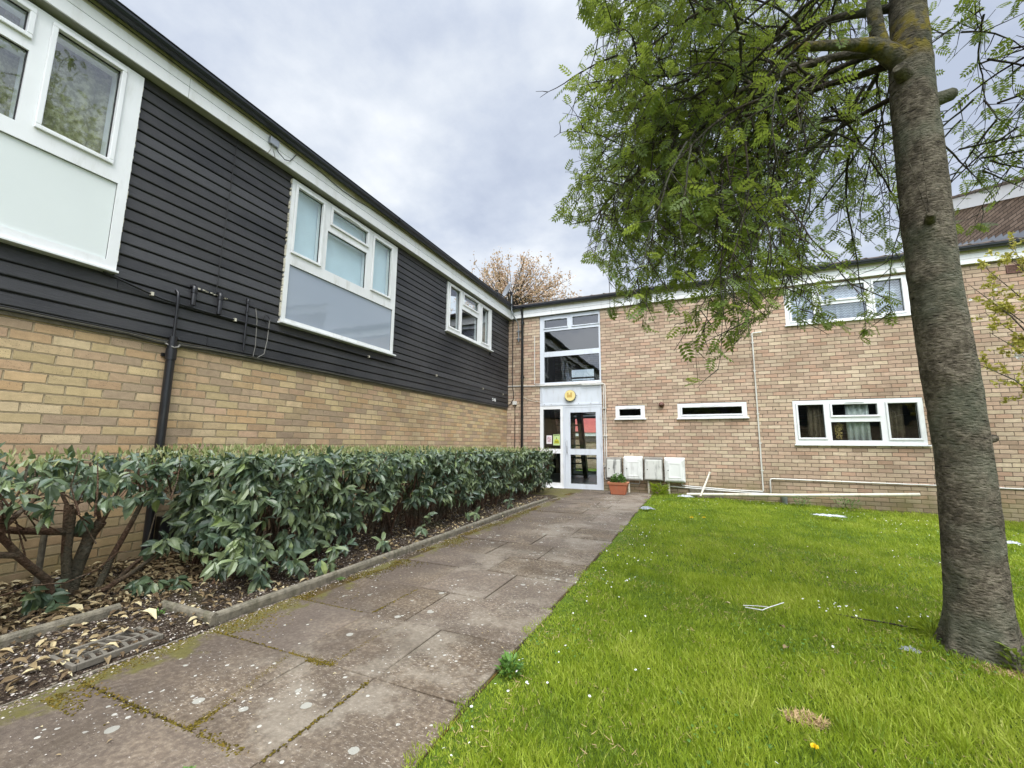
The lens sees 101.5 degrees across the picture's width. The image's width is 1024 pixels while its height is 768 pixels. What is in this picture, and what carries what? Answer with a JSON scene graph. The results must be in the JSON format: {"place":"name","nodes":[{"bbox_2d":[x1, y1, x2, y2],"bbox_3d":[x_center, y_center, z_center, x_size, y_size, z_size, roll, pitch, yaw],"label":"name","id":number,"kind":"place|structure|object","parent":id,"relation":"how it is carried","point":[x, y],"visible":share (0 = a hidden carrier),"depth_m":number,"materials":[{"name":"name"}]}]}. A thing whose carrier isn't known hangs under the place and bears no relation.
{"place":"outdoors","nodes":[
{"label":"outdoors","id":0,"kind":"place"},
{"bbox_2d":[0,493,557,704],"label":"planting bed","id":1,"kind":"object","parent":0,"point":[47,672],"visible":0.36,"depth_m":2.67,"materials":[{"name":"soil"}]},
{"bbox_2d":[63,604,83,612],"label":"dead leaf","id":2,"kind":"object","parent":1,"relation":"on","point":[73,606],"visible":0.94,"depth_m":2.51,"materials":[{"name":"beige plant"}]},
{"bbox_2d":[0,442,212,615],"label":"leggy shrub","id":3,"kind":"object","parent":1,"relation":"on","point":[89,483],"visible":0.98,"depth_m":2.72,"materials":[{"name":"green plant"}]},
{"bbox_2d":[49,626,163,672],"bbox_3d":[-2.022,1.323,2.096,0.230,0.034,0.360,-3,-9,23],"label":"drain grate","id":4,"kind":"object","parent":1,"relation":"in","point":[94,659],"visible":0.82,"depth_m":2.07,"materials":[{"name":"iron"}]},
{"bbox_2d":[104,642,118,647],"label":"dead leaf","id":5,"kind":"object","parent":4,"relation":"on","point":[113,643],"visible":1,"depth_m":2.06,"materials":[{"name":"beige plant"}]},
{"bbox_2d":[0,551,235,633],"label":"leaf litter","id":6,"kind":"object","parent":1,"relation":"on","point":[88,580],"visible":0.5,"depth_m":2.85,"materials":[{"name":"brown plant"}]},
{"bbox_2d":[139,608,156,619],"bbox_3d":[-2.123,1.346,2.443,0.133,0.057,0.054,-1,-8,8],"label":"dead leaf","id":7,"kind":"object","parent":1,"relation":"on","point":[152,612],"visible":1,"depth_m":2.45,"materials":[{"name":"beige plant"}]},
{"bbox_2d":[156,608,167,614],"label":"weed","id":8,"kind":"object","parent":1,"relation":"on","point":[159,612],"visible":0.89,"depth_m":2.48,"materials":[{"name":"green plant"}]},
{"bbox_2d":[0,494,543,695],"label":"leaf litter","id":9,"kind":"object","parent":1,"relation":"on","point":[51,648],"visible":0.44,"depth_m":2.52,"materials":[{"name":"brown plant"}]},
{"bbox_2d":[124,442,555,593],"bbox_3d":[-1.066,1.454,6.340,1.822,1.096,7.412,-3,-9,23],"label":"hedge","id":10,"kind":"object","parent":1,"relation":"on","point":[217,512],"visible":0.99,"depth_m":3.55,"materials":[{"name":"green plant"}]},
{"bbox_2d":[0,488,652,767],"bbox_3d":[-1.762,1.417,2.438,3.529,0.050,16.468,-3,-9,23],"label":"path","id":11,"kind":"structure","parent":0,"point":[185,684],"depth_m":1.95,"materials":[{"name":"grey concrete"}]},
{"bbox_2d":[0,630,202,706],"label":"path edging","id":12,"kind":"object","parent":11,"relation":"on","point":[95,671],"visible":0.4,"depth_m":1.94,"materials":[{"name":"grey concrete"}]},
{"bbox_2d":[0,498,547,648],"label":"kerb","id":13,"kind":"structure","parent":11,"relation":"on","point":[223,615],"depth_m":2.65,"materials":[{"name":"grey concrete"}]},
{"bbox_2d":[40,508,544,761],"bbox_3d":[-0.282,1.651,4.127,1.229,0.014,5.811,-3,-9,23],"label":"moss","id":14,"kind":"object","parent":11,"relation":"on","point":[189,727],"visible":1,"depth_m":1.91,"materials":[{"name":"green plant"}]},
{"bbox_2d":[14,492,619,759],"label":"leaf fragments","id":15,"kind":"object","parent":11,"relation":"on","point":[318,665],"visible":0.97,"depth_m":1.93,"materials":[{"name":"brown plant"}]},
{"bbox_2d":[0,493,635,762],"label":"grit","id":16,"kind":"object","parent":11,"relation":"on","point":[70,681],"visible":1,"depth_m":2.21,"materials":[{"name":"grey gravel"}]},
{"bbox_2d":[606,457,622,480],"bbox_3d":[2.333,2.071,9.539,0.345,0.795,0.181,-3,-9,23],"label":"meter box","id":17,"kind":"object","parent":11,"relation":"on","point":[613,465],"visible":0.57,"depth_m":9.51,"materials":[{"name":"plastic"}]},
{"bbox_2d":[607,459,619,477],"bbox_3d":[2.307,1.921,9.498,0.301,0.400,0.047,-3,-9,23],"label":"door","id":18,"kind":"structure","parent":17,"relation":"in","point":[614,465],"depth_m":9.50,"materials":[{"name":"white plastic"}]},
{"bbox_2d":[607,481,629,494],"bbox_3d":[2.287,2.236,8.975,0.430,0.258,0.323,-3,-9,23],"label":"flower pot","id":19,"kind":"object","parent":11,"relation":"on","point":[620,488],"visible":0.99,"depth_m":8.86,"materials":[{"name":"ceramic"}]},
{"bbox_2d":[610,472,626,482],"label":"potted plant","id":20,"kind":"object","parent":19,"relation":"on","point":[619,478],"visible":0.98,"depth_m":8.96,"materials":[{"name":"green plant"}]},
{"bbox_2d":[623,456,643,491],"bbox_3d":[2.724,2.035,9.371,0.410,0.825,0.184,-3,-9,23],"label":"meter box","id":21,"kind":"object","parent":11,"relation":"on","point":[633,467],"visible":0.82,"depth_m":9.33,"materials":[{"name":"plastic"}]},
{"bbox_2d":[624,458,641,478],"bbox_3d":[2.699,1.892,9.329,0.366,0.445,0.051,-3,-9,23],"label":"door","id":22,"kind":"structure","parent":21,"relation":"in","point":[634,470],"depth_m":9.32,"materials":[{"name":"white plastic"}]},
{"bbox_2d":[644,457,663,492],"bbox_3d":[3.122,2.021,9.200,0.395,0.810,0.181,-3,-9,23],"label":"meter box","id":23,"kind":"object","parent":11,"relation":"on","point":[653,468],"visible":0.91,"depth_m":9.16,"materials":[{"name":"plastic"}]},
{"bbox_2d":[645,460,661,479],"bbox_3d":[3.096,1.876,9.159,0.351,0.425,0.047,-3,-9,23],"label":"door","id":24,"kind":"structure","parent":23,"relation":"in","point":[654,472],"depth_m":9.15,"materials":[{"name":"white plastic"}]},
{"bbox_2d":[148,469,596,649],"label":"ground","id":25,"kind":"structure","parent":0,"point":[576,470],"depth_m":22.88,"materials":[{"name":"soil"}]},
{"bbox_2d":[0,0,513,582],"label":"apartment building","id":26,"kind":"structure","parent":25,"relation":"on","point":[192,252],"depth_m":4.10,"materials":[{"name":"brick"}]},
{"bbox_2d":[0,9,111,153],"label":"curtain","id":27,"kind":"object","parent":26,"relation":"hanging from","point":[77,100],"visible":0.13,"depth_m":3.47,"materials":[{"name":"white fabric"}]},
{"bbox_2d":[0,0,144,273],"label":"window","id":28,"kind":"structure","parent":26,"relation":"in","point":[61,198],"depth_m":3.22,"materials":[{"name":"plastic"}]},
{"bbox_2d":[154,514,174,550],"bbox_3d":[-3.121,1.370,3.764,0.089,0.362,0.135,-3,-9,23],"label":"wall box","id":29,"kind":"object","parent":26,"relation":"attached to","point":[161,527],"visible":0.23,"depth_m":3.72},
{"bbox_2d":[277,178,397,356],"bbox_3d":[-2.339,-1.500,5.980,0.140,1.858,2.065,-3,-9,23],"label":"window","id":30,"kind":"structure","parent":26,"relation":"in","point":[315,300],"depth_m":5.75,"materials":[{"name":"plastic"}]},
{"bbox_2d":[445,281,493,351],"bbox_3d":[-0.912,-1.426,9.285,0.140,1.043,2.060,-3,-9,23],"label":"window","id":31,"kind":"structure","parent":26,"relation":"in","point":[477,314],"depth_m":9.24,"materials":[{"name":"plastic"}]},
{"bbox_2d":[482,310,484,342],"bbox_3d":[-0.758,-1.335,9.991,0.049,0.980,0.507,-3,-9,23],"label":"curtain","id":32,"kind":"object","parent":26,"relation":"hanging from","point":[483,328],"visible":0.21,"depth_m":10.14,"materials":[{"name":"white fabric"}]},
{"bbox_2d":[450,248,581,312],"bbox_3d":[-0.135,-1.389,21.324,7.675,11.530,5.616,-3,-9,23],"label":"copper tree","id":33,"kind":"object","parent":25,"relation":"on","point":[500,284],"visible":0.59,"depth_m":20.85,"materials":[{"name":"brown plant"}]},
{"bbox_2d":[450,237,1023,523],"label":"brick building","id":34,"kind":"structure","parent":25,"relation":"on","point":[739,424],"depth_m":8.71,"materials":[{"name":"brick"}]},
{"bbox_2d":[495,283,520,341],"bbox_3d":[-0.102,-1.890,10.929,0.366,1.515,0.741,-5,-10,35],"label":"satellite dish","id":35,"kind":"object","parent":34,"relation":"attached to","point":[506,291],"visible":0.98,"depth_m":10.97,"materials":[{"name":"metal"}]},
{"bbox_2d":[547,435,551,443],"bbox_3d":[0.924,1.383,10.385,0.139,0.207,0.010,-3,-9,23],"label":"no smoking notice","id":36,"kind":"object","parent":34,"relation":"attached to","point":[549,439],"visible":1,"depth_m":10.38,"materials":[{"name":"white paper"}]},
{"bbox_2d":[540,406,563,487],"bbox_3d":[0.985,1.547,10.336,0.625,1.998,0.112,-3,-9,23],"label":"window","id":37,"kind":"structure","parent":34,"relation":"in","point":[558,451],"depth_m":10.31,"materials":[{"name":"plastic"}]},
{"bbox_2d":[553,434,559,444],"bbox_3d":[1.099,1.378,10.311,0.175,0.267,0.008,-3,-9,23],"label":"warning notice","id":38,"kind":"object","parent":34,"relation":"attached to","point":[556,439],"visible":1,"depth_m":10.31,"materials":[{"name":"yellow paper"}]},
{"bbox_2d":[540,310,600,385],"bbox_3d":[1.446,-0.888,10.502,1.563,1.806,0.106,-3,-9,23],"label":"window","id":39,"kind":"structure","parent":34,"relation":"in","point":[569,317],"depth_m":10.55,"materials":[{"name":"white plastic"}]},
{"bbox_2d":[565,390,576,400],"bbox_3d":[1.435,0.280,10.252,0.318,0.284,0.091,-3,-9,23],"label":"bulkhead lamp","id":40,"kind":"object","parent":34,"relation":"attached to","point":[570,395],"visible":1,"depth_m":10.22,"materials":[{"name":"plastic"}]},
{"bbox_2d":[570,367,594,380],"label":"window","id":41,"kind":"structure","parent":34,"relation":"in","point":[571,377],"depth_m":15.45,"materials":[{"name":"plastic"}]},
{"bbox_2d":[565,407,601,489],"bbox_3d":[1.706,1.519,9.999,0.892,1.926,0.114,-3,-9,23],"label":"door","id":42,"kind":"structure","parent":34,"relation":"in","point":[568,451],"depth_m":10.01,"materials":[{"name":"white plastic"}]},
{"bbox_2d":[573,416,596,473],"bbox_3d":[3.166,2.159,14.837,1.990,2.060,0.060,-3,-9,23],"label":"window","id":43,"kind":"structure","parent":34,"relation":"in","point":[575,472],"depth_m":15.08,"materials":[{"name":"glass"}]},
{"bbox_2d":[614,405,645,419],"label":"window","id":44,"kind":"structure","parent":34,"relation":"in","point":[642,407],"depth_m":9.65,"materials":[{"name":"plastic"}]},
{"bbox_2d":[664,457,685,493],"bbox_3d":[3.522,1.999,9.026,0.410,0.810,0.184,-3,-9,23],"label":"meter box","id":45,"kind":"object","parent":34,"relation":"attached to","point":[674,470],"visible":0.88,"depth_m":8.98,"materials":[{"name":"plastic"}]},
{"bbox_2d":[665,460,683,480],"bbox_3d":[3.497,1.860,8.984,0.366,0.438,0.051,-3,-9,23],"label":"door","id":46,"kind":"structure","parent":45,"relation":"in","point":[675,467],"depth_m":8.98,"materials":[{"name":"white plastic"}]},
{"bbox_2d":[677,402,748,418],"bbox_3d":[4.298,0.581,9.012,1.405,0.346,0.120,-3,-9,23],"label":"window","id":47,"kind":"structure","parent":34,"relation":"in","point":[743,405],"depth_m":8.97,"materials":[{"name":"plastic"}]},
{"bbox_2d":[806,405,824,436],"bbox_3d":[6.059,0.764,8.315,0.296,0.850,0.049,-3,-9,23],"label":"curtain","id":48,"kind":"object","parent":34,"relation":"hanging from","point":[815,421],"visible":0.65,"depth_m":8.32,"materials":[{"name":"brown fabric"}]},
{"bbox_2d":[834,423,842,439],"bbox_3d":[6.376,0.870,8.155,0.164,0.441,0.081,-3,-9,23],"label":"window ornament","id":49,"kind":"object","parent":34,"relation":"hanging from","point":[839,426],"depth_m":8.15,"materials":[{"name":"gold metal"}]},
{"bbox_2d":[790,280,902,320],"bbox_3d":[6.653,-1.636,8.418,2.005,0.780,0.037,-3,-9,23],"label":"curtain","id":50,"kind":"object","parent":34,"relation":"hanging from","point":[848,310],"visible":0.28,"depth_m":8.37,"materials":[{"name":"fabric"}]},
{"bbox_2d":[784,274,910,326],"bbox_3d":[6.616,-1.647,8.323,2.085,0.836,0.120,-3,-9,23],"label":"window","id":51,"kind":"structure","parent":34,"relation":"in","point":[902,278],"depth_m":8.19,"materials":[{"name":"plastic"}]},
{"bbox_2d":[844,404,871,439],"bbox_3d":[6.661,0.730,8.045,0.374,0.850,0.060,-3,-9,23],"label":"curtain","id":52,"kind":"object","parent":34,"relation":"hanging from","point":[858,430],"visible":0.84,"depth_m":8.04,"materials":[{"name":"white fabric"}]},
{"bbox_2d":[792,397,931,445],"bbox_3d":[6.580,0.734,7.989,2.065,0.886,0.120,-3,-9,23],"label":"window","id":53,"kind":"structure","parent":34,"relation":"in","point":[881,416],"depth_m":7.93,"materials":[{"name":"plastic"}]},
{"bbox_2d":[888,403,905,437],"bbox_3d":[7.200,0.702,7.824,0.221,0.850,0.049,-3,-9,23],"label":"curtain","id":54,"kind":"object","parent":34,"relation":"hanging from","point":[895,411],"visible":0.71,"depth_m":7.82,"materials":[{"name":"fabric"}]},
{"bbox_2d":[952,177,1023,245],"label":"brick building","id":55,"kind":"structure","parent":34,"relation":"on","point":[1006,213],"depth_m":8.85,"materials":[{"name":"tile"}]},
{"bbox_2d":[119,0,1023,380],"label":"sky","id":56,"kind":"structure","parent":0,"point":[434,109],"materials":[{"name":"white"}]},
{"bbox_2d":[401,492,1023,767],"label":"lawn","id":57,"kind":"structure","parent":0,"point":[497,678],"depth_m":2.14,"materials":[{"name":"plant"}]},
{"bbox_2d":[494,650,524,677],"bbox_3d":[-0.013,1.307,1.947,0.157,0.076,0.143,-3,-9,23],"label":"weed","id":58,"kind":"object","parent":57,"relation":"on","point":[507,657],"visible":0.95,"depth_m":1.96,"materials":[{"name":"green plant"}]},
{"bbox_2d":[639,506,652,508],"bbox_3d":[2.192,2.013,6.821,0.262,0.048,0.180,1,-8,-6],"label":"wrapper","id":59,"kind":"object","parent":57,"relation":"on","point":[645,507],"visible":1,"depth_m":6.79,"materials":[{"name":"plastic"}]},
{"bbox_2d":[648,482,669,494],"bbox_3d":[3.151,2.230,8.935,0.466,0.283,0.472,7,-11,-40],"label":"weed","id":60,"kind":"object","parent":57,"relation":"on","point":[664,491],"visible":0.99,"depth_m":8.90,"materials":[{"name":"green plant"}]},
{"bbox_2d":[700,472,710,495],"bbox_3d":[4.011,2.086,8.689,0.425,0.513,0.056,5,-10,-31],"label":"leaning pipe","id":61,"kind":"object","parent":57,"relation":"on","point":[705,483],"visible":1,"depth_m":8.69,"materials":[{"name":"white plastic"}]},
{"bbox_2d":[697,496,714,497],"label":"timber scraps","id":62,"kind":"object","parent":57,"relation":"on","point":[706,496],"visible":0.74,"depth_m":8.50,"materials":[{"name":"grey wood"}]},
{"bbox_2d":[434,499,1022,767],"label":"daisies","id":63,"kind":"object","parent":57,"relation":"on","point":[687,629],"visible":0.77,"depth_m":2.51,"materials":[{"name":"white plant"}]},
{"bbox_2d":[451,498,1023,767],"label":"clover","id":64,"kind":"object","parent":57,"relation":"on","point":[709,762],"visible":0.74,"depth_m":2.24,"materials":[{"name":"green plant"}]},
{"bbox_2d":[743,602,783,610],"bbox_3d":[1.599,1.393,2.613,0.271,0.021,0.101,1,-8,-1],"label":"bent white plastic strip","id":65,"kind":"object","parent":57,"relation":"on","point":[761,606],"visible":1,"depth_m":2.62,"materials":[{"name":"white plastic"}]},
{"bbox_2d":[536,0,1023,675],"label":"rowan tree","id":66,"kind":"object","parent":57,"relation":"on","point":[700,188],"visible":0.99,"depth_m":2.63,"materials":[{"name":"green plant"}]},
{"bbox_2d":[781,497,787,504],"bbox_3d":[5.358,2.297,8.214,0.110,0.175,0.110,-3,-9,23],"label":"gully hopper","id":67,"kind":"object","parent":57,"relation":"in","point":[785,500],"visible":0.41,"depth_m":8.18,"materials":[{"name":"grey plastic"}]},
{"bbox_2d":[792,496,812,505],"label":"weed","id":68,"kind":"object","parent":57,"relation":"on","point":[804,500],"visible":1,"depth_m":7.84,"materials":[{"name":"green plant"}]},
{"bbox_2d":[687,493,920,496],"bbox_3d":[5.418,2.125,8.046,3.806,0.240,0.078,-3,-9,21],"label":"loose pipe","id":69,"kind":"object","parent":57,"relation":"on","point":[816,495],"visible":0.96,"depth_m":7.91,"materials":[{"name":"white plastic"}]},
{"bbox_2d":[810,743,818,755],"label":"dandelion","id":70,"kind":"object","parent":57,"relation":"on","point":[813,745],"visible":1,"depth_m":1.42,"materials":[{"name":"yellow plant"}]},
{"bbox_2d":[812,513,843,516],"bbox_3d":[4.853,2.002,6.393,0.432,0.033,0.151,-4,-9,28],"label":"plastic bag","id":71,"kind":"object","parent":57,"relation":"on","point":[829,515],"visible":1,"depth_m":6.37,"materials":[{"name":"white plastic"}]},
{"bbox_2d":[833,498,860,509],"bbox_3d":[6.125,2.187,7.631,0.435,0.202,0.411,-3,-9,23],"label":"weed","id":72,"kind":"object","parent":57,"relation":"on","point":[846,503],"visible":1,"depth_m":7.62,"materials":[{"name":"green plant"}]},
{"bbox_2d":[836,614,917,629],"bbox_3d":[2.154,1.410,2.483,0.406,0.026,0.051,-6,-10,39],"label":"twig","id":73,"kind":"object","parent":57,"relation":"on","point":[878,621],"visible":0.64,"depth_m":2.47,"materials":[{"name":"brown wood"}]},
{"bbox_2d":[898,645,921,652],"bbox_3d":[2.036,1.353,2.142,0.090,0.026,0.051,-8,-11,44],"label":"wrapper","id":74,"kind":"object","parent":57,"relation":"on","point":[906,648],"visible":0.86,"depth_m":2.14,"materials":[{"name":"plastic"}]},
{"bbox_2d":[904,606,939,637],"bbox_3d":[2.290,1.332,2.292,0.225,0.157,0.226,6,-10,-32],"label":"weed","id":75,"kind":"object","parent":57,"relation":"on","point":[918,623],"visible":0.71,"depth_m":2.31,"materials":[{"name":"green plant"}]},
{"bbox_2d":[968,231,1023,418],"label":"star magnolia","id":76,"kind":"object","parent":57,"relation":"on","point":[1008,308],"visible":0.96,"depth_m":6.19,"materials":[{"name":"green plant"}]},
{"bbox_2d":[971,662,1023,679],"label":"dead grass","id":77,"kind":"structure","parent":57,"relation":"on","point":[1008,670],"depth_m":1.93,"materials":[{"name":"beige plant"}]},
{"bbox_2d":[993,641,1023,672],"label":"weed","id":78,"kind":"object","parent":57,"relation":"on","point":[1014,651],"visible":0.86,"depth_m":1.95,"materials":[{"name":"green plant"}]},
{"bbox_2d":[1007,540,1020,543],"bbox_3d":[5.499,1.741,4.610,0.180,0.032,0.076,-2,-8,13],"label":"plastic bag","id":79,"kind":"object","parent":57,"relation":"on","point":[1010,542],"visible":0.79,"depth_m":4.59,"materials":[{"name":"white plastic"}]},
{"bbox_2d":[780,705,833,730],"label":"dead grass","id":80,"kind":"structure","parent":0,"point":[816,722],"depth_m":1.62,"materials":[{"name":"beige plant"}]}
]}

